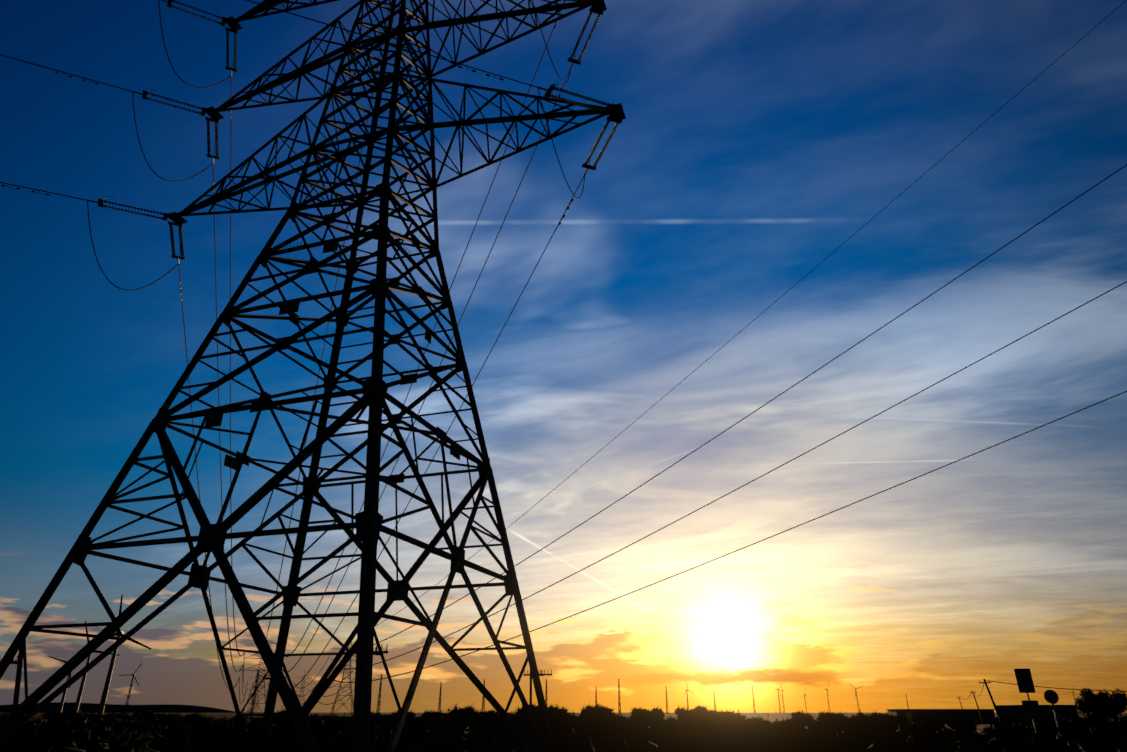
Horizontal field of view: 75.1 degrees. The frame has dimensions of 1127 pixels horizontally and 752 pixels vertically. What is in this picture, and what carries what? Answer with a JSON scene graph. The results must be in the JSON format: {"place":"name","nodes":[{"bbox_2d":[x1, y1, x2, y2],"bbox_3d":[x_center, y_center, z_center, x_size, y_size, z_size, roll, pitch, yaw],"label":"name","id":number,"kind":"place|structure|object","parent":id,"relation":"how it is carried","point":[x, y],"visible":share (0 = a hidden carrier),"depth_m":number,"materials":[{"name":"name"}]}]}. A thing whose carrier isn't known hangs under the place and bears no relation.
{"place":"outdoors","nodes":[
{"label":"outdoors","id":0,"kind":"place"},
{"bbox_2d":[0,702,263,712],"bbox_3d":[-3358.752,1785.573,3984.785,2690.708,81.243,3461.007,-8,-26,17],"label":"distant hills","id":1,"kind":"structure","parent":0,"point":[119,708],"depth_m":4209.82,"materials":[{"name":"grey"}]},
{"bbox_2d":[0,713,1126,751],"bbox_3d":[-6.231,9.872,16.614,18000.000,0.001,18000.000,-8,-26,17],"label":"ground","id":2,"kind":"structure","parent":0,"point":[774,716],"depth_m":516.97,"materials":[{"name":"soil"}]},
{"bbox_2d":[49,656,70,711],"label":"wind turbine","id":3,"kind":"object","parent":2,"relation":"on","point":[63,698],"visible":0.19,"depth_m":699.20,"materials":[{"name":"paint"}]},
{"bbox_2d":[73,621,119,712],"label":"wind turbine","id":4,"kind":"object","parent":2,"relation":"on","point":[78,699],"visible":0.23,"depth_m":472.56,"materials":[{"name":"paint"}]},
{"bbox_2d":[97,594,151,716],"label":"wind turbine","id":5,"kind":"object","parent":2,"relation":"on","point":[101,708],"visible":0.56,"depth_m":353.19,"materials":[{"name":"paint"}]},
{"bbox_2d":[247,675,267,713],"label":"pylon","id":6,"kind":"object","parent":2,"relation":"on","point":[258,691],"visible":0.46,"depth_m":607.40,"materials":[{"name":"metal"}]},
{"bbox_2d":[240,632,275,713],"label":"pylon","id":7,"kind":"object","parent":2,"relation":"on","point":[259,678],"visible":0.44,"depth_m":315.56,"materials":[{"name":"metal"}]},
{"bbox_2d":[295,672,313,705],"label":"pylon","id":8,"kind":"object","parent":2,"relation":"on","point":[302,688],"visible":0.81,"depth_m":622.66,"materials":[{"name":"metal"}]},
{"bbox_2d":[0,0,625,751],"bbox_3d":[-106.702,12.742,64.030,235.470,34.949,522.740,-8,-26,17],"label":"transmission tower","id":9,"kind":"structure","parent":2,"relation":"on","point":[364,538],"depth_m":21.36,"materials":[{"name":"metal"}]},
{"bbox_2d":[239,0,1126,704],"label":"power lines","id":10,"kind":"object","parent":9,"relation":"attached to","point":[729,428],"visible":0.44,"depth_m":40.06,"materials":[{"name":"metal"}]},
{"bbox_2d":[330,642,355,715],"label":"pylon","id":11,"kind":"object","parent":2,"relation":"on","point":[350,688],"visible":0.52,"depth_m":326.14,"materials":[{"name":"metal"}]},
{"bbox_2d":[23,705,993,751],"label":"dry grass stalks","id":12,"kind":"object","parent":2,"relation":"on","point":[925,745],"visible":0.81,"depth_m":13.48,"materials":[{"name":"brown plant"}]},
{"bbox_2d":[10,663,1077,714],"bbox_3d":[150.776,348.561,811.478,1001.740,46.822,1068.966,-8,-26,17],"label":"wind turbines","id":13,"kind":"object","parent":2,"relation":"on","point":[378,702],"visible":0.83,"depth_m":662.39,"materials":[{"name":"metal"}]},
{"bbox_2d":[0,702,1126,751],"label":"scrub bush foliage","id":14,"kind":"object","parent":2,"relation":"on","point":[77,731],"visible":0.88,"depth_m":28.97,"materials":[{"name":"black plant"}]},
{"bbox_2d":[886,709,994,721],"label":"building","id":15,"kind":"structure","parent":2,"relation":"on","point":[915,715],"depth_m":173.96,"materials":[{"name":"concrete"}]},
{"bbox_2d":[1014,668,1041,731],"bbox_3d":[19.347,14.102,30.194,0.620,3.828,0.105,-5,-25,10],"label":"sign","id":16,"kind":"object","parent":2,"relation":"on","point":[1025,684],"visible":1,"depth_m":30.56,"materials":[{"name":"metal"}]},
{"bbox_2d":[996,705,1078,723],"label":"building","id":17,"kind":"structure","parent":2,"relation":"on","point":[1018,710],"depth_m":118.14,"materials":[{"name":"concrete"}]},
{"bbox_2d":[956,679,1126,724],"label":"utility poles","id":18,"kind":"object","parent":2,"relation":"on","point":[994,705],"visible":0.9,"depth_m":78.78,"materials":[{"name":"brown wood"}]},
{"bbox_2d":[1044,690,1060,727],"bbox_3d":[22.392,15.870,33.171,0.600,3.095,0.095,-5,-25,11],"label":"round road sign","id":19,"kind":"object","parent":2,"relation":"on","point":[1051,697],"visible":0.96,"depth_m":33.59,"materials":[{"name":"metal"}]},
{"bbox_2d":[1074,687,1126,721],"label":"tree","id":20,"kind":"object","parent":2,"relation":"on","point":[1092,704],"visible":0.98,"depth_m":71.46,"materials":[{"name":"black plant"}]},
{"bbox_2d":[0,0,1126,712],"label":"sky","id":21,"kind":"structure","parent":0,"point":[755,138],"materials":[{"name":"blue"}]}
]}

